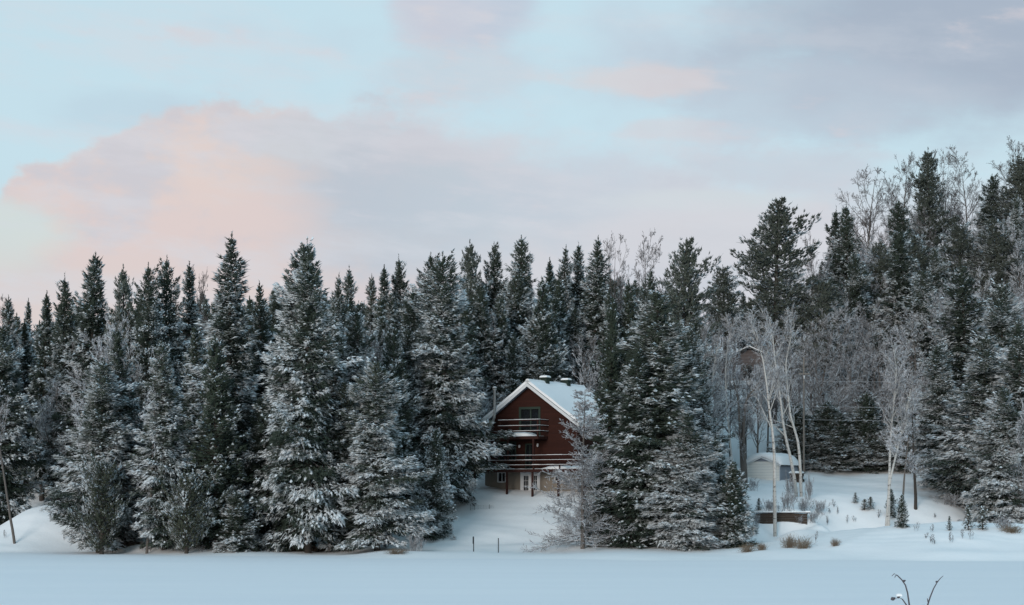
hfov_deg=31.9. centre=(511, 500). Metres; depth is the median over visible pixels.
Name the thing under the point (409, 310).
spruce tree
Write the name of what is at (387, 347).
fir tree
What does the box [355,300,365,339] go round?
spruce tree
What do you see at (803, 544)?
grass tuft
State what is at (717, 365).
birch tree
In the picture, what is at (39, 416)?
spruce tree
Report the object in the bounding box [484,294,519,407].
spruce tree
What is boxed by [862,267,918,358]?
bare tree
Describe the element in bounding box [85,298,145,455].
spruce tree
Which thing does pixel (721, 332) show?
bare tree
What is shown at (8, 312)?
spruce tree
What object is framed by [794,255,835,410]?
bare tree
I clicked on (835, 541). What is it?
grass tuft
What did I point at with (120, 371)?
spruce tree
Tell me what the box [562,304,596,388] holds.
spruce tree
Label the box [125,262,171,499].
spruce tree
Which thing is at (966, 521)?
fir sapling
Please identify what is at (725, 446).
fir tree
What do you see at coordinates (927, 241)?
bare tree
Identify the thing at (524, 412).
sliding door
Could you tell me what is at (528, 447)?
door
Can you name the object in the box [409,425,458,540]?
fir tree
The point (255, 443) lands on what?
spruce tree
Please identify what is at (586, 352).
bare tree
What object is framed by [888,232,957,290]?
pine tree
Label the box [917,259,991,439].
spruce tree
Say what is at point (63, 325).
spruce tree
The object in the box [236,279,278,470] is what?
spruce tree
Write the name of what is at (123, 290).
pine tree
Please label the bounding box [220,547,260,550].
earth bank
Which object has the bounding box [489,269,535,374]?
spruce tree
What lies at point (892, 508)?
young fir
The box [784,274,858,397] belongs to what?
pine tree
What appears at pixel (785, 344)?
bare tree
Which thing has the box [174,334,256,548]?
fir tree
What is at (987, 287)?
bare tree
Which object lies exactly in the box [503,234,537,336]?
spruce tree
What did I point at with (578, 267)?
spruce tree
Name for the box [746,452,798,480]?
shed
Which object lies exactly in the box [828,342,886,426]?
bare tree
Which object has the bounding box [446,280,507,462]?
spruce tree
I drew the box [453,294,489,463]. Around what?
fir tree
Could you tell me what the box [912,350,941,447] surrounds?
bare tree
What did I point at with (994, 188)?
spruce tree
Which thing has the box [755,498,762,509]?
fir sapling
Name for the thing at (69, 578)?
frozen lake
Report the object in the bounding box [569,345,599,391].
bare tree
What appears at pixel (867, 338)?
bare tree
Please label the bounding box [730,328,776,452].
bare tree
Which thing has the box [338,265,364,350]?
spruce tree
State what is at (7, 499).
birch tree
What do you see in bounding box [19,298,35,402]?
spruce tree
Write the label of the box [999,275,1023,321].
bare tree
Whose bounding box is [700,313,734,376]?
bare tree
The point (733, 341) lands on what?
bare tree
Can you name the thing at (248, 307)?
fir tree
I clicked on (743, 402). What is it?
bare tree
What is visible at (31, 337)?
spruce tree
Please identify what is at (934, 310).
bare tree
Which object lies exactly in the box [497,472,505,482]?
window
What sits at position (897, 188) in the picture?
bare tree
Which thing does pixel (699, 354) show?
spruce tree
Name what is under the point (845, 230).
spruce tree
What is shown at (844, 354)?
bare tree
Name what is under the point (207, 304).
spruce tree
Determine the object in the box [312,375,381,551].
spruce tree
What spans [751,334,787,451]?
bare tree
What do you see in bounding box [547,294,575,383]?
spruce tree
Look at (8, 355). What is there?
spruce tree
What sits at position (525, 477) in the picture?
french door
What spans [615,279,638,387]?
fir tree
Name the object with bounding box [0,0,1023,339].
sky
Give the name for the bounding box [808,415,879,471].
fir tree
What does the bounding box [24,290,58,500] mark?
spruce tree
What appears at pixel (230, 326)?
spruce tree
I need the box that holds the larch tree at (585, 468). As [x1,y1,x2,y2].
[521,386,637,552]
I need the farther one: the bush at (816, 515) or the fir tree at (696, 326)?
the fir tree at (696, 326)
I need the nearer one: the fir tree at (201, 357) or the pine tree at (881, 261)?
the fir tree at (201, 357)
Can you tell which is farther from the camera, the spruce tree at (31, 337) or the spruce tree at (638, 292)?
the spruce tree at (638, 292)
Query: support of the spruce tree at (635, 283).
on the snowy ground
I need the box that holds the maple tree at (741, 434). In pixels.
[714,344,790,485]
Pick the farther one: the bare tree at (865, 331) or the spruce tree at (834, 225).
the spruce tree at (834, 225)
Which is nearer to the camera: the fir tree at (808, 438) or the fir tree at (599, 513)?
the fir tree at (599, 513)
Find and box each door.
[519,407,540,435]
[520,472,539,490]
[525,443,531,468]
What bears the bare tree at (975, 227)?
on the snowy ground
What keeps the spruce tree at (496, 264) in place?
on the snowy ground
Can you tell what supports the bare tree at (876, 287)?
on the snowy ground
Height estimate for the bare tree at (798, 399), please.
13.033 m
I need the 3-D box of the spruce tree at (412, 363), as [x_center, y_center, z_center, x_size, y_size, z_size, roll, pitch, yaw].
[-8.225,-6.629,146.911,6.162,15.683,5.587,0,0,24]
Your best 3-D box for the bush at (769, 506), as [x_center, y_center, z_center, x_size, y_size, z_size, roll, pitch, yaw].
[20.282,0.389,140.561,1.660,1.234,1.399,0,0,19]
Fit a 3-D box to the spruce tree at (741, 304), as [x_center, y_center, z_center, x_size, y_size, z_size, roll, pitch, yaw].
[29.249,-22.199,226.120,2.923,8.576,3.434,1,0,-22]
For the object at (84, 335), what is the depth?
147.90 m
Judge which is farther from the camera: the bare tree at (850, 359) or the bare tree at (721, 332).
the bare tree at (850, 359)
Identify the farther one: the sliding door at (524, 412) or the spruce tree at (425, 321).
the spruce tree at (425, 321)
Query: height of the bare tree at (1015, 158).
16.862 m
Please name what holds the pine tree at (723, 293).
on the snowy ground
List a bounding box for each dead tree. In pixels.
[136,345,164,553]
[886,426,923,494]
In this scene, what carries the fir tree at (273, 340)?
on the snowy ground
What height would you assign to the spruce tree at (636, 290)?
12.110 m
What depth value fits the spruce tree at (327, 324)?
155.28 m
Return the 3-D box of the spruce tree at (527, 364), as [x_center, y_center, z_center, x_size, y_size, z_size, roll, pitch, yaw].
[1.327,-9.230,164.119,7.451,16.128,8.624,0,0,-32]
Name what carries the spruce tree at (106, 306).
on the snowy ground
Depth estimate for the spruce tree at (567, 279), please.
177.10 m
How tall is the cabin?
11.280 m
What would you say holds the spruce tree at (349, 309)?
on the snowy ground
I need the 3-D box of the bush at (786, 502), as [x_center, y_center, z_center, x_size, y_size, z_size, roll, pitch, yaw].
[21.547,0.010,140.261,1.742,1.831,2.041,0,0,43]
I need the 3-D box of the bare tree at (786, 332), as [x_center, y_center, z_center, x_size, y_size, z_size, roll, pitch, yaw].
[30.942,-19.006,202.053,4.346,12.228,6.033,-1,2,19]
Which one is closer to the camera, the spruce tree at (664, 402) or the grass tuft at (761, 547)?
the grass tuft at (761, 547)
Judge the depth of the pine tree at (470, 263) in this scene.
172.40 m
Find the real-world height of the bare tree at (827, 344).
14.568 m
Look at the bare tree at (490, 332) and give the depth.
164.81 m
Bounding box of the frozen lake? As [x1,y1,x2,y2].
[0,552,1023,604]
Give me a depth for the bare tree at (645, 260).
182.22 m
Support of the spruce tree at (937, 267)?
on the snowy ground
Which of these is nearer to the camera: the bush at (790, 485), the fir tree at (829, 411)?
the bush at (790, 485)
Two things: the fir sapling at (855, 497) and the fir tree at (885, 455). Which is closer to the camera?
the fir sapling at (855, 497)
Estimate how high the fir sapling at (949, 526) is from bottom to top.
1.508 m
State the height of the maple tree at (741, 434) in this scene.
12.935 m
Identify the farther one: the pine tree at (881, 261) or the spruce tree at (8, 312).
the pine tree at (881, 261)
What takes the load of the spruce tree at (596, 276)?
on the snowy ground
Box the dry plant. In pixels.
[891,573,942,604]
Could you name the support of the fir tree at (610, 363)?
on the snowy ground
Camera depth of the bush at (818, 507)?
144.38 m
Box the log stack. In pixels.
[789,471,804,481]
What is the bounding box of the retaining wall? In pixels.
[753,511,810,523]
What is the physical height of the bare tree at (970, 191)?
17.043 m
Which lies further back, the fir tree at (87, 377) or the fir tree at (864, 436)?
the fir tree at (864, 436)
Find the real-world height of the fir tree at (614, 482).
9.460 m
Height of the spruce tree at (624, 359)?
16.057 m
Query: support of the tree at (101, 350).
on the snowy ground
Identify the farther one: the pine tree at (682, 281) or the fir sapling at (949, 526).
the pine tree at (682, 281)
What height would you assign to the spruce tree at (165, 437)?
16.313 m
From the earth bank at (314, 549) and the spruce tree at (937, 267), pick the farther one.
the spruce tree at (937, 267)
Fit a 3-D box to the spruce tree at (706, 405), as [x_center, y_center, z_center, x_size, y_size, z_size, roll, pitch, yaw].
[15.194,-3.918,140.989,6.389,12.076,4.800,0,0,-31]
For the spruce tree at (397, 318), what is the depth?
165.99 m
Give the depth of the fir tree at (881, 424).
169.72 m
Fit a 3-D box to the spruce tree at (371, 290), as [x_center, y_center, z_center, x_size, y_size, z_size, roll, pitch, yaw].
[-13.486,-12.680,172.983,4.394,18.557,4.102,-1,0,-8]
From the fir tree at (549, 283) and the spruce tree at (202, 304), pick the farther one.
the spruce tree at (202, 304)
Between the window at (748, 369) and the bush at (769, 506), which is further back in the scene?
the window at (748, 369)
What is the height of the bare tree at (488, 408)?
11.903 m
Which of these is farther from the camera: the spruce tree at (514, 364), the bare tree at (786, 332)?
the bare tree at (786, 332)
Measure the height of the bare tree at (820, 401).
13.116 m
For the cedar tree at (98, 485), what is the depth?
132.08 m
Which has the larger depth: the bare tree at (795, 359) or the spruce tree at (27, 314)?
the bare tree at (795, 359)
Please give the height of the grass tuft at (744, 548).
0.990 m
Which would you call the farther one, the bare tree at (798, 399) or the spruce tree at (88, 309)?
the bare tree at (798, 399)
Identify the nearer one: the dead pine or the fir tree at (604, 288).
the dead pine
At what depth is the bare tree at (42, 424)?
157.02 m
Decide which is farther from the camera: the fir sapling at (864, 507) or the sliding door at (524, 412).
the sliding door at (524, 412)
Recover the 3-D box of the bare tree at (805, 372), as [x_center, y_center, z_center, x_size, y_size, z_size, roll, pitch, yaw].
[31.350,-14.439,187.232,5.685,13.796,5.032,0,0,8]
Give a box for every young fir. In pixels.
[202,490,266,552]
[705,461,764,548]
[883,489,897,517]
[894,494,909,527]
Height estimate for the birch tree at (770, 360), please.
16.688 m
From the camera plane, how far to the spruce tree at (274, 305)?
174.87 m
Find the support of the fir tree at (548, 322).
on the snowy ground
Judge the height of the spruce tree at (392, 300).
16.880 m
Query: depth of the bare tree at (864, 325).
180.42 m
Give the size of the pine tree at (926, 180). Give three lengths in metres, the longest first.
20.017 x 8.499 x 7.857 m
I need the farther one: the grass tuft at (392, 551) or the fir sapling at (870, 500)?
the fir sapling at (870, 500)
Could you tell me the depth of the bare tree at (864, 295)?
196.71 m
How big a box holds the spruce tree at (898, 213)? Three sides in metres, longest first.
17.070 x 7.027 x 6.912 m
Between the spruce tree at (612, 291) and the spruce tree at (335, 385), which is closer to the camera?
the spruce tree at (335, 385)
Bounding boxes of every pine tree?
[99,264,147,396]
[451,239,494,391]
[646,236,721,382]
[702,265,754,351]
[716,196,821,423]
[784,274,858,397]
[860,239,906,325]
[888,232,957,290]
[903,148,963,253]
[929,218,1004,300]
[959,217,1023,331]
[980,155,1023,235]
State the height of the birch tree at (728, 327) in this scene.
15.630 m
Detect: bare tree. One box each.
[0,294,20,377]
[27,341,76,500]
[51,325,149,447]
[57,366,93,451]
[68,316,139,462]
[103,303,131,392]
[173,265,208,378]
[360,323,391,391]
[430,340,505,468]
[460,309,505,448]
[560,333,608,401]
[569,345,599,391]
[593,234,632,323]
[616,227,668,326]
[672,324,746,434]
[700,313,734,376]
[706,315,740,382]
[715,339,749,460]
[720,311,785,348]
[726,297,743,347]
[726,337,770,458]
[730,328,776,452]
[741,327,816,436]
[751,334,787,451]
[765,343,810,440]
[768,279,801,381]
[771,297,801,397]
[781,334,810,396]
[783,307,868,416]
[785,331,857,433]
[788,305,837,412]
[793,301,873,414]
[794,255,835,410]
[799,231,826,302]
[811,298,864,409]
[825,318,864,412]
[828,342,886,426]
[834,348,875,417]
[835,164,895,268]
[835,280,881,389]
[836,297,907,406]
[839,319,886,408]
[849,307,877,392]
[849,339,913,428]
[858,243,874,299]
[861,232,881,297]
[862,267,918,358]
[867,273,885,316]
[873,175,903,249]
[874,308,953,425]
[875,335,925,405]
[880,152,930,245]
[909,205,942,263]
[909,206,944,255]
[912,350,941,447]
[913,290,961,383]
[921,276,962,360]
[929,287,945,334]
[930,149,963,243]
[940,146,985,252]
[942,203,956,249]
[948,242,980,303]
[954,266,995,326]
[962,210,983,265]
[968,226,991,331]
[969,395,1023,477]
[978,135,1023,209]
[993,196,1023,255]
[993,217,1023,315]
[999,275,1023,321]
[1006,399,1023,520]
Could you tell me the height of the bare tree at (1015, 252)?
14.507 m
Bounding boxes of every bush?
[406,531,425,550]
[744,477,758,490]
[752,513,760,534]
[760,499,779,510]
[772,490,797,510]
[785,472,800,497]
[796,493,811,510]
[804,474,813,499]
[804,511,823,522]
[812,500,831,514]
[932,490,960,506]
[992,515,1014,529]
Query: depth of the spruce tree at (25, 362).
167.28 m
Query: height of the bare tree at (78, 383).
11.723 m
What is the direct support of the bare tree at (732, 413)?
on the snowy ground
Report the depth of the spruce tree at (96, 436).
135.83 m
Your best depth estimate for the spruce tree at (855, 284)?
190.69 m
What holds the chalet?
on the snowy ground
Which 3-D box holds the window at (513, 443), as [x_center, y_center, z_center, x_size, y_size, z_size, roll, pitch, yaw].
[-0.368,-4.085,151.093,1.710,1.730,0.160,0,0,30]
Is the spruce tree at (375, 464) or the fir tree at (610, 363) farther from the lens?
the fir tree at (610, 363)
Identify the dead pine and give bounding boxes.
[888,394,928,509]
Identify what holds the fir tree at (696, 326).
on the snowy ground
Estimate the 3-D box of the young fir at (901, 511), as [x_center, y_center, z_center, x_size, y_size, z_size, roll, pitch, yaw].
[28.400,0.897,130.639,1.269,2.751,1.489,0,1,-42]
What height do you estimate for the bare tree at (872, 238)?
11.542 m
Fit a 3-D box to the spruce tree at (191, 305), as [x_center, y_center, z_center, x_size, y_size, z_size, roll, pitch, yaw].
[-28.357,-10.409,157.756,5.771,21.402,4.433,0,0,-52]
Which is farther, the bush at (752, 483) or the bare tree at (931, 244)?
the bare tree at (931, 244)
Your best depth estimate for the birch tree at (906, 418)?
143.20 m
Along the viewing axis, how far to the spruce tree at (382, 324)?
155.89 m
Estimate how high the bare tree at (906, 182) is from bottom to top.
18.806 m
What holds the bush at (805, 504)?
on the snowy ground
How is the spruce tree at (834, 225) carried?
on the snowy ground
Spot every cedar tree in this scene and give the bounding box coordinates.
[66,453,131,553]
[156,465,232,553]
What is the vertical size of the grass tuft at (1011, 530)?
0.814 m
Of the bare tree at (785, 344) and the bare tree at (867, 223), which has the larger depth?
the bare tree at (867, 223)
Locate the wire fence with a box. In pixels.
[470,504,489,509]
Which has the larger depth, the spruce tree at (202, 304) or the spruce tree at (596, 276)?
the spruce tree at (202, 304)
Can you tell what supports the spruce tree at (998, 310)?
on the snowy ground
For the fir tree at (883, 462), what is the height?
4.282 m
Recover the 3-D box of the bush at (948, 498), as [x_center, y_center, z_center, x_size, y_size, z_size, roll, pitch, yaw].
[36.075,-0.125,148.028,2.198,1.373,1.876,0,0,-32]
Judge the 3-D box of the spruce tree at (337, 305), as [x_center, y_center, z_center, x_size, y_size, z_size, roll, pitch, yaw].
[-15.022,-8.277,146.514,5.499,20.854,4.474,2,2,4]
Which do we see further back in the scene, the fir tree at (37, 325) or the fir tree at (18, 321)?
the fir tree at (37, 325)
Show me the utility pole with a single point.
(803, 373)
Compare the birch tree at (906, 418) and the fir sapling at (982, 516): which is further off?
the birch tree at (906, 418)
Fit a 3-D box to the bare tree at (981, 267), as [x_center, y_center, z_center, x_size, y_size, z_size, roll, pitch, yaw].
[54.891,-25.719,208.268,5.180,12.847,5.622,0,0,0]
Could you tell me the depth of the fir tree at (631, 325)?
168.92 m
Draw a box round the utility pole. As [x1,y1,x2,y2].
[799,357,809,473]
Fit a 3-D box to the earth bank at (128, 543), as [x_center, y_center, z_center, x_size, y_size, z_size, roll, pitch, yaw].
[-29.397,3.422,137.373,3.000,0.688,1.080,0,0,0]
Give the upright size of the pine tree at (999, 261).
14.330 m
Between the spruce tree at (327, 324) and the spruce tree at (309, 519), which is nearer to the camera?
the spruce tree at (309, 519)
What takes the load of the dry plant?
on the near bank
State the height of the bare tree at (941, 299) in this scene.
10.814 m
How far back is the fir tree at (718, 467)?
136.28 m
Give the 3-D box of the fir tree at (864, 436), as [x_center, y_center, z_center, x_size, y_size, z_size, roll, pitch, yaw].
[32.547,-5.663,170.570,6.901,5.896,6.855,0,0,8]
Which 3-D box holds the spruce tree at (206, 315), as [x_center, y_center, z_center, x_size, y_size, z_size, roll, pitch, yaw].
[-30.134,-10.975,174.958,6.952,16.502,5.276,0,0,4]
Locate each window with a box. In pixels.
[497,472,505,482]
[498,441,515,461]
[743,366,751,378]
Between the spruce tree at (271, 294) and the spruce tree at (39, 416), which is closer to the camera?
the spruce tree at (39, 416)
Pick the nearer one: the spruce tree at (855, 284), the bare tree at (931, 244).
the spruce tree at (855, 284)
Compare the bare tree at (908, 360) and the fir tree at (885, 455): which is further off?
the bare tree at (908, 360)
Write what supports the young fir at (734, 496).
on the snowy ground
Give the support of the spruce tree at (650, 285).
on the snowy ground
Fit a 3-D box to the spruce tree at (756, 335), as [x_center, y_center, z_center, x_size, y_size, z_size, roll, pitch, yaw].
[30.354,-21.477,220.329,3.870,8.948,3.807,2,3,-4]
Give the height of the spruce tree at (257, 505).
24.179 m
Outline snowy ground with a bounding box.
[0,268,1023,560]
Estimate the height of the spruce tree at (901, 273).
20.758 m
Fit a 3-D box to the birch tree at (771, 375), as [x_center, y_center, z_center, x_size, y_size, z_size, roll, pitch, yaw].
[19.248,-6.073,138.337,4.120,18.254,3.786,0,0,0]
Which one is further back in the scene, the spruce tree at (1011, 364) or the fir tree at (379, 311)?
the fir tree at (379, 311)
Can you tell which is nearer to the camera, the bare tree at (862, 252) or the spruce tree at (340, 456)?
the spruce tree at (340, 456)
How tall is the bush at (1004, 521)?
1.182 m
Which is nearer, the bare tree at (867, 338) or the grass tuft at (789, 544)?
the grass tuft at (789, 544)
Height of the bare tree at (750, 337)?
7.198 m
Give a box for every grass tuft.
[383,547,411,554]
[736,543,756,552]
[755,541,767,549]
[780,532,798,547]
[792,535,814,548]
[830,537,841,545]
[998,524,1023,533]
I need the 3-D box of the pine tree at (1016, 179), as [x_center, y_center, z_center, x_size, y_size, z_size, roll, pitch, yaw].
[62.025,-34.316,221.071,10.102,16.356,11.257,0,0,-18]
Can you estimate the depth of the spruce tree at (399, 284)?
171.81 m
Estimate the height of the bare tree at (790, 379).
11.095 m
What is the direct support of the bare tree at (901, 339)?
on the snowy ground
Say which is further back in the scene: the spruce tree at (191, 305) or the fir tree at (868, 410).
the fir tree at (868, 410)
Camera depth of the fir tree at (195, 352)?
146.73 m
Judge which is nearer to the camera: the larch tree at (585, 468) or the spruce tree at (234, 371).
the larch tree at (585, 468)
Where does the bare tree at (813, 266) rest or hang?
on the snowy ground
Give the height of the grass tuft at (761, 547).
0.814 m
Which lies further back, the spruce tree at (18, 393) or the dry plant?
the spruce tree at (18, 393)
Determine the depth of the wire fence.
146.09 m
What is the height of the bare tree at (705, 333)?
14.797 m
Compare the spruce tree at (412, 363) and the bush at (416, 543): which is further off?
the spruce tree at (412, 363)
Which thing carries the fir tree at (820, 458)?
on the snowy ground
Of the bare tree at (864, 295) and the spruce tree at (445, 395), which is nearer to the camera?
the spruce tree at (445, 395)
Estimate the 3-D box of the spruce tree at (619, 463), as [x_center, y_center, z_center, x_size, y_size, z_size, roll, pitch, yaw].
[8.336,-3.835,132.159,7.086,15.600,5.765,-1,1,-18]
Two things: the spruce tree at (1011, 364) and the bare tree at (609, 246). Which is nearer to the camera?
the spruce tree at (1011, 364)
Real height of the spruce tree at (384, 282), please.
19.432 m
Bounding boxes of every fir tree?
[11,312,22,346]
[33,320,40,335]
[74,331,106,479]
[168,321,210,504]
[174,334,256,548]
[176,346,208,491]
[200,302,223,355]
[242,324,279,412]
[244,296,254,336]
[365,295,388,369]
[377,323,414,525]
[381,322,421,525]
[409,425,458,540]
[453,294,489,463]
[516,277,574,383]
[544,272,554,314]
[550,274,576,377]
[578,298,628,520]
[579,464,619,546]
[586,280,620,390]
[598,426,624,541]
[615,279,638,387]
[624,299,648,443]
[667,290,724,462]
[698,315,728,449]
[701,435,736,537]
[765,402,820,468]
[771,414,842,468]
[805,401,864,471]
[808,405,843,464]
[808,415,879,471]
[833,392,899,473]
[846,414,887,465]
[862,436,919,468]
[869,415,929,471]
[870,421,904,466]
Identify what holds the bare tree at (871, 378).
on the snowy ground
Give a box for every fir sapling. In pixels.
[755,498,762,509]
[852,492,859,502]
[861,499,869,509]
[867,497,876,508]
[945,516,952,529]
[961,505,975,529]
[976,506,987,529]
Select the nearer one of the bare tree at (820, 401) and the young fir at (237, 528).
the young fir at (237, 528)
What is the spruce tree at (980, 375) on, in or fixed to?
on the snowy ground
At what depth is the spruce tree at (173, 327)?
152.63 m
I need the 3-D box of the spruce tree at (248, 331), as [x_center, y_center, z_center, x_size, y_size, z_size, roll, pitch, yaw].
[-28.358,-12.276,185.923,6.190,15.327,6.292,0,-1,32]
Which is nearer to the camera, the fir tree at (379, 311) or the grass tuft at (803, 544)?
the grass tuft at (803, 544)
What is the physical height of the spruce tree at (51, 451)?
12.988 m
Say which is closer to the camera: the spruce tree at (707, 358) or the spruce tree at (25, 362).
the spruce tree at (707, 358)
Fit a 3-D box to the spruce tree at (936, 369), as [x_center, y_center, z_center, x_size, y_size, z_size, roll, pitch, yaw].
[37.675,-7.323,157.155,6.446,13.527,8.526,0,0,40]
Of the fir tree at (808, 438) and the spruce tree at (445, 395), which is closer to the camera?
the spruce tree at (445, 395)
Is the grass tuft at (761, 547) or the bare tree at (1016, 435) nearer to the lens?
the grass tuft at (761, 547)
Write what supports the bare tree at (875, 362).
on the snowy ground
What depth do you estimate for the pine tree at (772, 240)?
184.13 m
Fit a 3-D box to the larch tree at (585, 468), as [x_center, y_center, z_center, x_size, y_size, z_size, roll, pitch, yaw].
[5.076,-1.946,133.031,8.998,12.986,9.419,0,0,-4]
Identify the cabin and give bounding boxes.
[472,375,607,500]
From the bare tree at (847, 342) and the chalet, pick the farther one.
the chalet
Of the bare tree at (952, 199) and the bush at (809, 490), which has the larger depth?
the bare tree at (952, 199)
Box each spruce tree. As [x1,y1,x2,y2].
[0,324,49,524]
[1,294,32,473]
[2,374,26,494]
[15,319,41,484]
[17,320,39,440]
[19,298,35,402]
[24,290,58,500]
[31,273,80,504]
[32,373,75,502]
[34,336,81,485]
[37,356,154,552]
[49,251,113,502]
[62,313,83,353]
[70,358,130,519]
[79,325,151,540]
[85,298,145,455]
[123,337,203,550]
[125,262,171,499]
[135,254,189,497]
[174,231,269,529]
[176,261,207,428]
[190,291,210,322]
[192,304,213,352]
[192,312,248,431]
[202,296,209,311]
[229,395,280,539]
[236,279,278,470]
[240,314,253,368]
[241,242,330,551]
[251,287,287,346]
[254,236,363,552]
[266,291,285,385]
[311,300,345,386]
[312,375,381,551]
[313,272,349,461]
[313,357,437,550]
[318,325,346,457]
[324,304,404,546]
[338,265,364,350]
[341,300,354,372]
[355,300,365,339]
[361,275,377,363]
[367,264,396,348]
[370,313,390,446]
[383,289,400,330]
[388,303,412,383]
[390,324,434,507]
[391,254,417,340]
[397,248,516,510]
[398,291,441,426]
[412,252,445,328]
[418,298,448,430]
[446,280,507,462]
[480,242,511,349]
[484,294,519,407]
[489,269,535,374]
[496,333,524,404]
[497,313,565,397]
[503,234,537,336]
[540,258,555,309]
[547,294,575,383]
[554,244,578,341]
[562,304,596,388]
[569,242,587,343]
[576,235,619,395]
[581,344,666,548]
[590,325,649,487]
[594,288,623,396]
[595,285,726,548]
[606,277,623,325]
[616,274,625,290]
[630,264,667,393]
[630,280,638,298]
[632,412,730,550]
[633,283,646,304]
[634,286,639,300]
[660,323,736,469]
[667,374,732,504]
[682,327,725,461]
[737,293,750,349]
[746,291,770,350]
[807,204,844,372]
[824,201,873,391]
[831,252,880,407]
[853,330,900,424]
[854,227,927,406]
[878,199,913,288]
[882,269,955,422]
[893,340,973,485]
[911,331,1023,514]
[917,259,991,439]
[926,246,955,353]
[955,278,1023,446]
[957,386,1023,523]
[970,173,1008,284]
[972,202,985,268]
[981,316,1023,522]
[1005,191,1023,314]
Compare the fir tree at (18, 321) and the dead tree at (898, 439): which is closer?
the dead tree at (898, 439)
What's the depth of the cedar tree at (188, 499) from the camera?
130.70 m
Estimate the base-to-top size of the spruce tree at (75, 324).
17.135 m
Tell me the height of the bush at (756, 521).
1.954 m
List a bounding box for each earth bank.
[114,541,144,548]
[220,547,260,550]
[288,545,328,551]
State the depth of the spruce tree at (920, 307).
183.12 m
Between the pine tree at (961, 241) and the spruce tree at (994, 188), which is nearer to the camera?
the pine tree at (961, 241)
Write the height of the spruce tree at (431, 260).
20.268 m
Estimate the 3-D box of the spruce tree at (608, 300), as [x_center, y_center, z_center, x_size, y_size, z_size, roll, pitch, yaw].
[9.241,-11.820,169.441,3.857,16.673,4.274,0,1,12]
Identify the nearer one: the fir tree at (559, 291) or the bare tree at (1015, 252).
the fir tree at (559, 291)
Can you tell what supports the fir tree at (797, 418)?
on the snowy ground
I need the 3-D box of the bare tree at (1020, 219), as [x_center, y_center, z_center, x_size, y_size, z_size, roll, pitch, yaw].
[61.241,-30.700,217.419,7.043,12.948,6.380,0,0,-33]
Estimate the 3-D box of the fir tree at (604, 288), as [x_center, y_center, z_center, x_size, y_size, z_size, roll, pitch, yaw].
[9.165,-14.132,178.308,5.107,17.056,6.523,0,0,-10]
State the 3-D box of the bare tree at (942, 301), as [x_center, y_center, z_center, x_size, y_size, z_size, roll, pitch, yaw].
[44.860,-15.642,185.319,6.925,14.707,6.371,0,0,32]
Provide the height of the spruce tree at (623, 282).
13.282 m
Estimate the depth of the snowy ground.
139.30 m
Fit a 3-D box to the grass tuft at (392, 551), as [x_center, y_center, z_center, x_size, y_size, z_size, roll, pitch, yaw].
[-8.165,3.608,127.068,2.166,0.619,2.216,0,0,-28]
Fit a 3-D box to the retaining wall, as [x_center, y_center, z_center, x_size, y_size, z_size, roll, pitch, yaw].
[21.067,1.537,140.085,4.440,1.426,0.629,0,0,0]
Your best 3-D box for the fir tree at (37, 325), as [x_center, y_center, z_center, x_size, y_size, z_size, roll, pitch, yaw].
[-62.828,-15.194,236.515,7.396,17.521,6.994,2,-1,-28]
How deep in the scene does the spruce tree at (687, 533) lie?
129.98 m
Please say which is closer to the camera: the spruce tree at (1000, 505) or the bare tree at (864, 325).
the spruce tree at (1000, 505)
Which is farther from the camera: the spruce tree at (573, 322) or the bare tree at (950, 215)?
the bare tree at (950, 215)
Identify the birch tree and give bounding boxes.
[0,381,15,543]
[684,328,730,424]
[707,312,743,461]
[735,306,787,536]
[744,302,805,496]
[875,328,922,525]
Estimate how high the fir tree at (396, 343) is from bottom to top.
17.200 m
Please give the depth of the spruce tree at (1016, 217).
206.01 m
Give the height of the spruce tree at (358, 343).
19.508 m
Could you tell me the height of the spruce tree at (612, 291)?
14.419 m
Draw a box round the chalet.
[721,346,782,388]
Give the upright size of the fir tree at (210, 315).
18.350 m
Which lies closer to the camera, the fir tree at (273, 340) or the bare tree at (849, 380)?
the fir tree at (273, 340)
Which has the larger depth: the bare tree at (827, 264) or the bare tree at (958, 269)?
the bare tree at (958, 269)
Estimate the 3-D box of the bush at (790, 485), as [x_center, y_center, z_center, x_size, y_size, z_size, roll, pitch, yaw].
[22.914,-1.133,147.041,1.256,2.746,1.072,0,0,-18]
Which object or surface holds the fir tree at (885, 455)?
on the snowy ground
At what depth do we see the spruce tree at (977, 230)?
226.51 m

